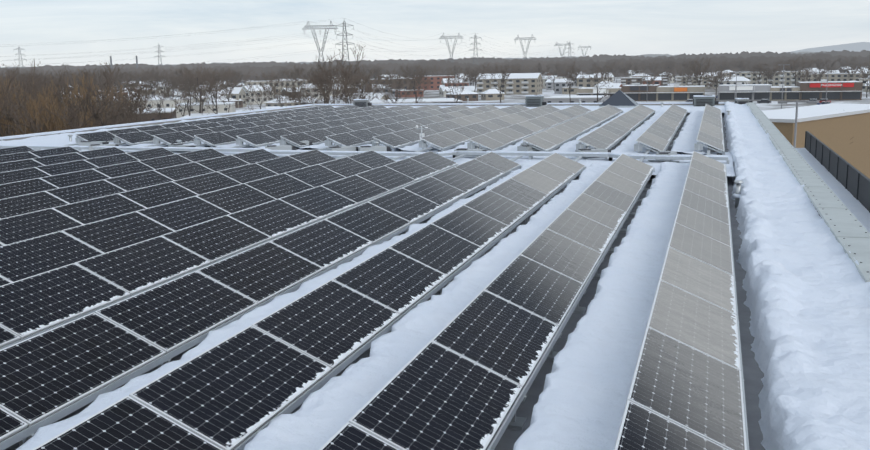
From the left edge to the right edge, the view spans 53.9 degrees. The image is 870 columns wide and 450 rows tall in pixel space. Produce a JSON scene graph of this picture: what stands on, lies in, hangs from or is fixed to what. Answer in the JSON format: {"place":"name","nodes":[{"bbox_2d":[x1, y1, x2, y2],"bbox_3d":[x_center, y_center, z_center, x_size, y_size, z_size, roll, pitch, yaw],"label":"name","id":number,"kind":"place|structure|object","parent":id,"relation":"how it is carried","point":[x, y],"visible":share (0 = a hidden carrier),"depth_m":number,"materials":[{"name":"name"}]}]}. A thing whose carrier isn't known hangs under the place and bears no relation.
{"place":"outdoors","nodes":[
{"label":"outdoors","id":0,"kind":"place"},
{"bbox_2d":[10,69,70,90],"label":"tree","id":1,"kind":"object","parent":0,"point":[52,78],"visible":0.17,"depth_m":213.59,"materials":[{"name":"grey plant"}]},
{"bbox_2d":[62,67,121,96],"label":"tree","id":2,"kind":"object","parent":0,"point":[102,81],"visible":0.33,"depth_m":245.60,"materials":[{"name":"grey plant"}]},
{"bbox_2d":[106,67,143,90],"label":"tree","id":3,"kind":"object","parent":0,"point":[138,75],"visible":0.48,"depth_m":354.26,"materials":[{"name":"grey plant"}]},
{"bbox_2d":[125,65,166,95],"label":"tree","id":4,"kind":"object","parent":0,"point":[150,74],"visible":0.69,"depth_m":361.10,"materials":[{"name":"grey plant"}]},
{"bbox_2d":[143,70,182,91],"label":"tree","id":5,"kind":"object","parent":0,"point":[171,80],"visible":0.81,"depth_m":336.30,"materials":[{"name":"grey plant"}]},
{"bbox_2d":[242,85,273,104],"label":"house","id":6,"kind":"structure","parent":0,"point":[253,102],"depth_m":375.95,"materials":[{"name":"beige glass"}]},
{"bbox_2d":[265,97,299,106],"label":"house","id":7,"kind":"structure","parent":0,"point":[271,103],"depth_m":313.60,"materials":[{"name":"white glass"}]},
{"bbox_2d":[268,67,307,87],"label":"tree","id":8,"kind":"object","parent":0,"point":[292,78],"visible":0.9,"depth_m":367.44,"materials":[{"name":"brown plant"}]},
{"bbox_2d":[395,90,422,97],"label":"building","id":9,"kind":"structure","parent":0,"point":[400,92],"depth_m":429.19,"materials":[{"name":"red brick"}]},
{"bbox_2d":[0,51,826,68],"bbox_3d":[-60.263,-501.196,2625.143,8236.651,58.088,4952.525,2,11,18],"label":"forest band","id":10,"kind":"object","parent":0,"point":[645,55],"visible":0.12,"depth_m":4761.90,"materials":[{"name":"plant"}]},
{"bbox_2d":[0,101,869,449],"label":"roof snow","id":11,"kind":"structure","parent":0,"point":[806,285],"depth_m":10.45,"materials":[{"name":"white snow"}]},
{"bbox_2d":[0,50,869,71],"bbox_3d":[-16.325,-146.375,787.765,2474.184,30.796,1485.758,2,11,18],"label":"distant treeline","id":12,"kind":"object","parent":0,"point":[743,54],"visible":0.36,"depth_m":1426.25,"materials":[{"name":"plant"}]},
{"bbox_2d":[0,0,869,66],"label":"sky","id":13,"kind":"structure","parent":0,"point":[610,27],"materials":[{"name":"white"}]},
{"bbox_2d":[438,86,476,96],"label":"house","id":14,"kind":"structure","parent":0,"point":[442,93],"depth_m":428.46,"materials":[{"name":"white"}]},
{"bbox_2d":[446,89,478,100],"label":"house","id":15,"kind":"structure","parent":0,"point":[465,94],"depth_m":370.11,"materials":[{"name":"beige"}]},
{"bbox_2d":[480,89,503,99],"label":"house","id":16,"kind":"structure","parent":0,"point":[491,94],"depth_m":375.60,"materials":[{"name":"beige glass"}]},
{"bbox_2d":[171,76,869,111],"bbox_3d":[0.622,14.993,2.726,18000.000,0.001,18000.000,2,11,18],"label":"terrain","id":17,"kind":"structure","parent":0,"point":[773,105],"depth_m":364.41,"materials":[{"name":"white snow"}]},
{"bbox_2d":[0,87,37,136],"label":"tree","id":18,"kind":"object","parent":17,"relation":"on","point":[3,126],"visible":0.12,"depth_m":53.11,"materials":[{"name":"brown plant"}]},
{"bbox_2d":[1,67,69,102],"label":"tree","id":19,"kind":"object","parent":17,"relation":"on","point":[34,80],"visible":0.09,"depth_m":110.75,"materials":[{"name":"brown plant"}]},
{"bbox_2d":[0,67,73,133],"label":"tree","id":20,"kind":"object","parent":17,"relation":"on","point":[50,94],"visible":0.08,"depth_m":64.87,"materials":[{"name":"brown plant"}]},
{"bbox_2d":[2,62,72,100],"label":"tree","id":21,"kind":"object","parent":17,"relation":"on","point":[36,77],"visible":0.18,"depth_m":165.90,"materials":[{"name":"brown plant"}]},
{"bbox_2d":[19,94,73,134],"bbox_3d":[-24.782,-0.999,53.048,5.088,13.986,6.088,-11,14,-43],"label":"tree","id":22,"kind":"object","parent":17,"relation":"on","point":[52,126],"visible":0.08,"depth_m":52.33,"materials":[{"name":"brown plant"}]},
{"bbox_2d":[5,81,94,134],"bbox_3d":[-24.534,-2.377,58.337,7.491,14.740,5.302,-1,11,-1],"label":"tree","id":23,"kind":"object","parent":17,"relation":"on","point":[43,112],"visible":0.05,"depth_m":56.48,"materials":[{"name":"brown plant"}]},
{"bbox_2d":[35,86,81,131],"bbox_3d":[-27.166,-2.533,60.410,4.856,14.398,6.140,0,11,7],"label":"tree","id":24,"kind":"object","parent":17,"relation":"on","point":[56,99],"visible":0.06,"depth_m":58.72,"materials":[{"name":"brown plant"}]},
{"bbox_2d":[11,66,119,111],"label":"tree","id":25,"kind":"object","parent":17,"relation":"on","point":[86,75],"visible":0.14,"depth_m":81.35,"materials":[{"name":"brown plant"}]},
{"bbox_2d":[0,60,143,136],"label":"tree","id":26,"kind":"object","parent":17,"relation":"on","point":[28,118],"visible":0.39,"depth_m":50.27,"materials":[{"name":"brown plant"}]},
{"bbox_2d":[0,63,147,135],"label":"tree","id":27,"kind":"object","parent":17,"relation":"on","point":[65,93],"visible":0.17,"depth_m":59.57,"materials":[{"name":"brown plant"}]},
{"bbox_2d":[60,69,100,117],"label":"tree","id":28,"kind":"object","parent":17,"relation":"on","point":[81,91],"visible":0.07,"depth_m":77.73,"materials":[{"name":"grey plant"}]},
{"bbox_2d":[54,76,120,126],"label":"tree","id":29,"kind":"object","parent":17,"relation":"on","point":[92,101],"visible":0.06,"depth_m":68.85,"materials":[{"name":"brown plant"}]},
{"bbox_2d":[49,75,162,125],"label":"tree","id":30,"kind":"object","parent":17,"relation":"on","point":[133,88],"visible":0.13,"depth_m":75.31,"materials":[{"name":"brown plant"}]},
{"bbox_2d":[85,84,131,123],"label":"tree","id":31,"kind":"object","parent":17,"relation":"on","point":[115,106],"visible":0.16,"depth_m":101.98,"materials":[{"name":"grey plant"}]},
{"bbox_2d":[37,85,180,131],"bbox_3d":[-20.651,-1.662,55.050,9.172,14.434,5.514,-4,11,-14],"label":"tree","id":32,"kind":"object","parent":17,"relation":"on","point":[142,103],"visible":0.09,"depth_m":55.30,"materials":[{"name":"brown plant"}]},
{"bbox_2d":[41,105,177,131],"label":"bare shrubs","id":33,"kind":"object","parent":17,"relation":"on","point":[120,119],"visible":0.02,"depth_m":56.75,"materials":[{"name":"brown plant"}]},
{"bbox_2d":[82,94,162,124],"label":"tree","id":34,"kind":"object","parent":17,"relation":"on","point":[149,119],"visible":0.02,"depth_m":74.07,"materials":[{"name":"brown plant"}]},
{"bbox_2d":[131,108,176,121],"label":"brown shed","id":35,"kind":"structure","parent":17,"relation":"on","point":[167,111],"depth_m":215.57,"materials":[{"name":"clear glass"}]},
{"bbox_2d":[136,81,172,119],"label":"tree","id":36,"kind":"object","parent":17,"relation":"on","point":[161,101],"visible":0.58,"depth_m":211.98,"materials":[{"name":"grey plant"}]},
{"bbox_2d":[113,96,195,108],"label":"building","id":37,"kind":"structure","parent":17,"relation":"on","point":[168,103],"depth_m":305.36,"materials":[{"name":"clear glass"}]},
{"bbox_2d":[155,76,213,116],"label":"tree","id":38,"kind":"object","parent":17,"relation":"on","point":[169,96],"visible":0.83,"depth_m":206.04,"materials":[{"name":"brown plant"}]},
{"bbox_2d":[169,70,201,115],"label":"tree","id":39,"kind":"object","parent":17,"relation":"on","point":[190,87],"visible":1,"depth_m":201.13,"materials":[{"name":"brown plant"}]},
{"bbox_2d":[178,75,214,112],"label":"tree","id":40,"kind":"object","parent":17,"relation":"on","point":[196,90],"visible":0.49,"depth_m":210.73,"materials":[{"name":"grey plant"}]},
{"bbox_2d":[179,66,227,102],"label":"tree","id":41,"kind":"object","parent":17,"relation":"on","point":[207,70],"visible":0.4,"depth_m":273.98,"materials":[{"name":"brown plant"}]},
{"bbox_2d":[174,102,235,117],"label":"building","id":42,"kind":"structure","parent":17,"relation":"on","point":[221,108],"depth_m":272.83,"materials":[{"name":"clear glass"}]},
{"bbox_2d":[171,62,239,112],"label":"tree","id":43,"kind":"object","parent":17,"relation":"on","point":[228,75],"visible":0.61,"depth_m":267.20,"materials":[{"name":"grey plant"}]},
{"bbox_2d":[199,72,226,113],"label":"tree","id":44,"kind":"object","parent":17,"relation":"on","point":[214,85],"visible":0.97,"depth_m":207.23,"materials":[{"name":"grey plant"}]},
{"bbox_2d":[206,95,242,107],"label":"house","id":45,"kind":"structure","parent":17,"relation":"on","point":[236,101],"depth_m":346.08,"materials":[{"name":"white glass"}]},
{"bbox_2d":[209,77,253,112],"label":"tree","id":46,"kind":"object","parent":17,"relation":"on","point":[214,92],"visible":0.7,"depth_m":212.24,"materials":[{"name":"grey plant"}]},
{"bbox_2d":[219,87,246,107],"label":"house","id":47,"kind":"structure","parent":17,"relation":"on","point":[239,93],"depth_m":348.28,"materials":[{"name":"white glass"}]},
{"bbox_2d":[219,70,253,86],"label":"tree","id":48,"kind":"object","parent":17,"relation":"on","point":[240,80],"visible":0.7,"depth_m":350.26,"materials":[{"name":"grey plant"}]},
{"bbox_2d":[244,82,270,110],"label":"tree","id":49,"kind":"object","parent":17,"relation":"on","point":[260,95],"visible":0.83,"depth_m":211.06,"materials":[{"name":"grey plant"}]},
{"bbox_2d":[244,80,311,94],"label":"cream block","id":50,"kind":"structure","parent":17,"relation":"on","point":[264,82],"depth_m":507.96,"materials":[{"name":"beige glass"}]},
{"bbox_2d":[252,71,315,106],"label":"tree","id":51,"kind":"object","parent":17,"relation":"on","point":[278,99],"visible":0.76,"depth_m":163.97,"materials":[{"name":"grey plant"}]},
{"bbox_2d":[288,77,318,104],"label":"tree","id":52,"kind":"object","parent":17,"relation":"on","point":[298,90],"visible":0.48,"depth_m":220.15,"materials":[{"name":"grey plant"}]},
{"bbox_2d":[303,21,337,70],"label":"pylon","id":53,"kind":"object","parent":17,"relation":"on","point":[325,28],"visible":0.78,"depth_m":793.38,"materials":[{"name":"silver metal"}]},
{"bbox_2d":[0,18,579,73],"bbox_3d":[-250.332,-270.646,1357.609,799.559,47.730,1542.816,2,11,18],"label":"power lines","id":54,"kind":"object","parent":53,"relation":"on","point":[265,48],"visible":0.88,"depth_m":791.10,"materials":[{"name":"grey metal"}]},
{"bbox_2d":[276,65,377,104],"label":"tree","id":55,"kind":"object","parent":17,"relation":"on","point":[293,96],"visible":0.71,"depth_m":135.52,"materials":[{"name":"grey plant"}]},
{"bbox_2d":[307,45,374,103],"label":"tree","id":56,"kind":"object","parent":17,"relation":"on","point":[320,80],"visible":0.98,"depth_m":121.15,"materials":[{"name":"brown plant"}]},
{"bbox_2d":[335,21,353,69],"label":"pylon","id":57,"kind":"object","parent":17,"relation":"on","point":[346,35],"visible":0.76,"depth_m":776.88,"materials":[{"name":"silver metal"}]},
{"bbox_2d":[316,61,381,103],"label":"tree","id":58,"kind":"object","parent":17,"relation":"on","point":[355,83],"visible":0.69,"depth_m":129.84,"materials":[{"name":"brown plant"}]},
{"bbox_2d":[352,67,384,96],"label":"tree","id":59,"kind":"object","parent":17,"relation":"on","point":[370,78],"visible":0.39,"depth_m":312.55,"materials":[{"name":"brown plant"}]},
{"bbox_2d":[1,113,764,449],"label":"roof deck","id":60,"kind":"structure","parent":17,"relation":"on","point":[753,373],"depth_m":10.53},
{"bbox_2d":[78,141,108,145],"bbox_3d":[-14.368,-3.308,36.553,1.513,0.560,1.000,-1,11,-2],"label":"inverter","id":61,"kind":"object","parent":60,"relation":"on","point":[84,143],"visible":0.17,"depth_m":36.29,"materials":[{"name":"grey paint"}]},
{"bbox_2d":[265,145,296,149],"bbox_3d":[-5.768,-2.801,32.965,1.513,0.560,1.000,-3,11,-11],"label":"inverter row","id":62,"kind":"object","parent":60,"relation":"on","point":[281,147],"visible":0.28,"depth_m":32.71,"materials":[{"name":"grey paint"}]},
{"bbox_2d":[326,146,357,150],"bbox_3d":[-3.284,-2.695,32.145,1.513,0.560,1.000,-8,12,-31],"label":"inverter","id":63,"kind":"object","parent":60,"relation":"on","point":[344,148],"visible":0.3,"depth_m":31.84,"materials":[{"name":"grey paint"}]},
{"bbox_2d":[353,99,371,106],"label":"roof unit","id":64,"kind":"structure","parent":60,"relation":"on","point":[361,102],"depth_m":68.71,"materials":[{"name":"grey metal"}]},
{"bbox_2d":[0,143,729,163],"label":"cable trays","id":65,"kind":"object","parent":60,"relation":"on","point":[530,154],"visible":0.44,"depth_m":29.89,"materials":[{"name":"metal"}]},
{"bbox_2d":[0,111,748,449],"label":"panel mounting rails","id":66,"kind":"object","parent":60,"relation":"on","point":[508,421],"visible":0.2,"depth_m":10.86,"materials":[{"name":"metal"}]},
{"bbox_2d":[0,104,746,449],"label":"solar panels","id":67,"kind":"object","parent":66,"relation":"on","point":[84,232],"visible":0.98,"depth_m":11.99,"materials":[{"name":"black glass"}]},
{"bbox_2d":[358,146,392,151],"bbox_3d":[-2.085,-2.690,31.997,1.513,0.560,1.000,-4,11,-14],"label":"inverter row","id":68,"kind":"object","parent":60,"relation":"on","point":[375,148],"visible":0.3,"depth_m":31.72,"materials":[{"name":"grey paint"}]},
{"bbox_2d":[75,138,721,156],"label":"junction boxes","id":69,"kind":"object","parent":60,"relation":"on","point":[425,144],"visible":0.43,"depth_m":32.49,"materials":[{"name":"grey paint"}]},
{"bbox_2d":[68,98,743,207],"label":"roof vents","id":70,"kind":"object","parent":60,"relation":"on","point":[737,194],"visible":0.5,"depth_m":29.57,"materials":[{"name":"grey metal"}]},
{"bbox_2d":[0,102,869,281],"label":"roof parapet","id":71,"kind":"structure","parent":60,"relation":"on","point":[850,232],"depth_m":19.05,"materials":[{"name":"grey metal"}]},
{"bbox_2d":[454,148,487,157],"bbox_3d":[1.453,-2.398,30.073,1.513,0.560,1.000,2,11,14],"label":"inverter row","id":72,"kind":"object","parent":60,"relation":"on","point":[465,149],"visible":0.27,"depth_m":29.93,"materials":[{"name":"grey paint"}]},
{"bbox_2d":[517,144,546,151],"bbox_3d":[3.668,-2.695,31.449,1.000,0.560,1.513,9,14,42],"label":"inverter","id":73,"kind":"object","parent":60,"relation":"on","point":[524,148],"visible":0.3,"depth_m":30.90,"materials":[{"name":"grey paint"}]},
{"bbox_2d":[525,95,546,106],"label":"roof unit","id":74,"kind":"structure","parent":60,"relation":"on","point":[534,100],"depth_m":64.40,"materials":[{"name":"grey paint"}]},
{"bbox_2d":[575,149,610,158],"bbox_3d":[5.614,-2.347,29.383,1.513,0.560,1.000,-3,11,-12],"label":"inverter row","id":75,"kind":"object","parent":60,"relation":"on","point":[592,150],"visible":0.27,"depth_m":29.11,"materials":[{"name":"grey paint"}]},
{"bbox_2d":[599,90,638,107],"bbox_3d":[13.442,-9.107,62.372,2.600,1.500,2.600,2,11,18],"label":"roof skylight","id":76,"kind":"object","parent":60,"relation":"on","point":[619,99],"visible":0.65,"depth_m":61.56},
{"bbox_2d":[648,151,678,162],"bbox_3d":[7.669,-2.159,28.165,1.000,0.560,1.513,5,12,28],"label":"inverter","id":77,"kind":"object","parent":60,"relation":"on","point":[666,153],"visible":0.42,"depth_m":27.61,"materials":[{"name":"grey paint"}]},
{"bbox_2d":[693,95,718,105],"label":"roof unit","id":78,"kind":"structure","parent":60,"relation":"on","point":[701,100],"depth_m":60.61,"materials":[{"name":"grey paint"}]},
{"bbox_2d":[365,78,415,91],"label":"brick block","id":79,"kind":"structure","parent":17,"relation":"on","point":[405,87],"depth_m":528.01,"materials":[{"name":"red brick"}]},
{"bbox_2d":[375,65,421,103],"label":"tree","id":80,"kind":"object","parent":17,"relation":"on","point":[386,85],"visible":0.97,"depth_m":187.21,"materials":[{"name":"brown plant"}]},
{"bbox_2d":[381,75,424,101],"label":"tree","id":81,"kind":"object","parent":17,"relation":"on","point":[397,89],"visible":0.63,"depth_m":258.62,"materials":[{"name":"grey plant"}]},
{"bbox_2d":[400,63,431,102],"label":"tree","id":82,"kind":"object","parent":17,"relation":"on","point":[418,78],"visible":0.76,"depth_m":196.13,"materials":[{"name":"brown plant"}]},
{"bbox_2d":[369,98,462,103],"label":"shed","id":83,"kind":"structure","parent":17,"relation":"on","point":[439,100],"depth_m":258.53,"materials":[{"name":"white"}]},
{"bbox_2d":[0,53,869,84],"bbox_3d":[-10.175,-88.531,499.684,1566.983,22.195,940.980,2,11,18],"label":"forest band","id":84,"kind":"object","parent":17,"relation":"on","point":[389,66],"visible":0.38,"depth_m":910.57,"materials":[{"name":"brown plant"}]},
{"bbox_2d":[416,75,453,89],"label":"brick block","id":85,"kind":"structure","parent":17,"relation":"on","point":[436,81],"depth_m":548.52,"materials":[{"name":"red brick"}]},
{"bbox_2d":[443,67,468,102],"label":"tree","id":86,"kind":"object","parent":17,"relation":"on","point":[465,77],"visible":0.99,"depth_m":236.59,"materials":[{"name":"brown plant"}]},
{"bbox_2d":[463,69,488,91],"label":"tree","id":87,"kind":"object","parent":17,"relation":"on","point":[473,78],"visible":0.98,"depth_m":418.83,"materials":[{"name":"brown plant"}]},
{"bbox_2d":[482,61,510,102],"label":"tree","id":88,"kind":"object","parent":17,"relation":"on","point":[502,73],"visible":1,"depth_m":285.63,"materials":[{"name":"brown plant"}]},
{"bbox_2d":[476,73,542,94],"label":"beige apartments","id":89,"kind":"structure","parent":17,"relation":"on","point":[523,83],"depth_m":437.87,"materials":[{"name":"beige paint"}]},
{"bbox_2d":[558,62,578,102],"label":"tree","id":90,"kind":"object","parent":17,"relation":"on","point":[570,73],"visible":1,"depth_m":272.23,"materials":[{"name":"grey plant"}]},
{"bbox_2d":[544,95,609,102],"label":"grey shed","id":91,"kind":"structure","parent":17,"relation":"on","point":[574,99],"depth_m":288.60,"materials":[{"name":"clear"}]},
{"bbox_2d":[588,66,614,102],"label":"tree","id":92,"kind":"object","parent":17,"relation":"on","point":[596,78],"visible":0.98,"depth_m":241.82,"materials":[{"name":"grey plant"}]},
{"bbox_2d":[591,60,618,78],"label":"tree","id":93,"kind":"object","parent":17,"relation":"on","point":[594,64],"visible":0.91,"depth_m":561.26,"materials":[{"name":"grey plant"}]},
{"bbox_2d":[621,77,667,85],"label":"flats row","id":94,"kind":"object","parent":17,"relation":"on","point":[633,81],"visible":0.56,"depth_m":496.13,"materials":[{"name":"beige concrete"}]},
{"bbox_2d":[676,76,717,88],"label":"flats row","id":95,"kind":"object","parent":17,"relation":"on","point":[684,83],"visible":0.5,"depth_m":478.38,"materials":[{"name":"beige concrete"}]},
{"bbox_2d":[690,57,713,84],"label":"tree","id":96,"kind":"object","parent":17,"relation":"on","point":[708,65],"visible":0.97,"depth_m":356.74,"materials":[{"name":"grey plant"}]},
{"bbox_2d":[576,79,862,100],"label":"strip mall","id":97,"kind":"structure","parent":17,"relation":"on","point":[849,90],"depth_m":326.46,"materials":[{"name":"grey concrete"}]},
{"bbox_2d":[704,68,737,100],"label":"tree","id":98,"kind":"object","parent":17,"relation":"on","point":[721,78],"visible":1,"depth_m":326.60,"materials":[{"name":"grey plant"}]},
{"bbox_2d":[735,71,805,85],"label":"flats row","id":99,"kind":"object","parent":17,"relation":"on","point":[787,80],"visible":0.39,"depth_m":484.41,"materials":[{"name":"beige concrete"}]},
{"bbox_2d":[773,56,812,85],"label":"tree","id":100,"kind":"object","parent":17,"relation":"on","point":[780,72],"visible":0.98,"depth_m":388.60,"materials":[{"name":"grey plant"}]},
{"bbox_2d":[778,101,816,147],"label":"yard lamp post","id":101,"kind":"object","parent":17,"relation":"on","point":[796,114],"visible":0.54,"depth_m":68.76,"materials":[{"name":"grey metal"}]},
{"bbox_2d":[800,73,861,81],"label":"flats row","id":102,"kind":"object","parent":17,"relation":"on","point":[838,77],"visible":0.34,"depth_m":465.21,"materials":[{"name":"beige concrete"}]},
{"bbox_2d":[546,79,560,89],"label":"house","id":103,"kind":"structure","parent":0,"point":[549,84],"depth_m":504.72,"materials":[{"name":"white paint"}]},
{"bbox_2d":[554,78,573,93],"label":"house","id":104,"kind":"structure","parent":0,"point":[559,84],"depth_m":436.90,"materials":[{"name":"beige paint"}]},
{"bbox_2d":[562,87,582,93],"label":"building","id":105,"kind":"structure","parent":0,"point":[565,90],"depth_m":428.73,"materials":[{"name":"beige glass"}]},
{"bbox_2d":[577,74,602,86],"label":"apartment building","id":106,"kind":"structure","parent":0,"point":[582,82],"depth_m":515.02,"materials":[{"name":"beige"}]},
{"bbox_2d":[718,76,750,84],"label":"house","id":107,"kind":"structure","parent":0,"point":[743,80],"depth_m":397.87,"materials":[{"name":"white"}]},
{"bbox_2d":[762,103,869,178],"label":"tan brick building","id":108,"kind":"structure","parent":0,"point":[835,127],"depth_m":85.88,"materials":[{"name":"brown brick"}]},
{"bbox_2d":[791,42,869,52],"bbox_3d":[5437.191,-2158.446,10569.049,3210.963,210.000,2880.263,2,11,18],"label":"mountain","id":109,"kind":"structure","parent":0,"point":[857,46],"depth_m":10230.01,"materials":[{"name":"grey"}]},
{"bbox_2d":[804,131,869,212],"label":"annex screen wall","id":110,"kind":"structure","parent":0,"point":[853,180],"depth_m":37.34,"materials":[{"name":"grey metal"}]},
{"bbox_3d":[11.730,6.816,24.250,2.800,9.800,64.000,2,11,18],"label":"annex building","id":111,"kind":"object","parent":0,"visible":0},
{"bbox_2d":[795,148,869,232],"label":"snowy ground","id":112,"kind":"structure","parent":111,"relation":"on","point":[857,209],"depth_m":35.44,"materials":[{"name":"white snow"}]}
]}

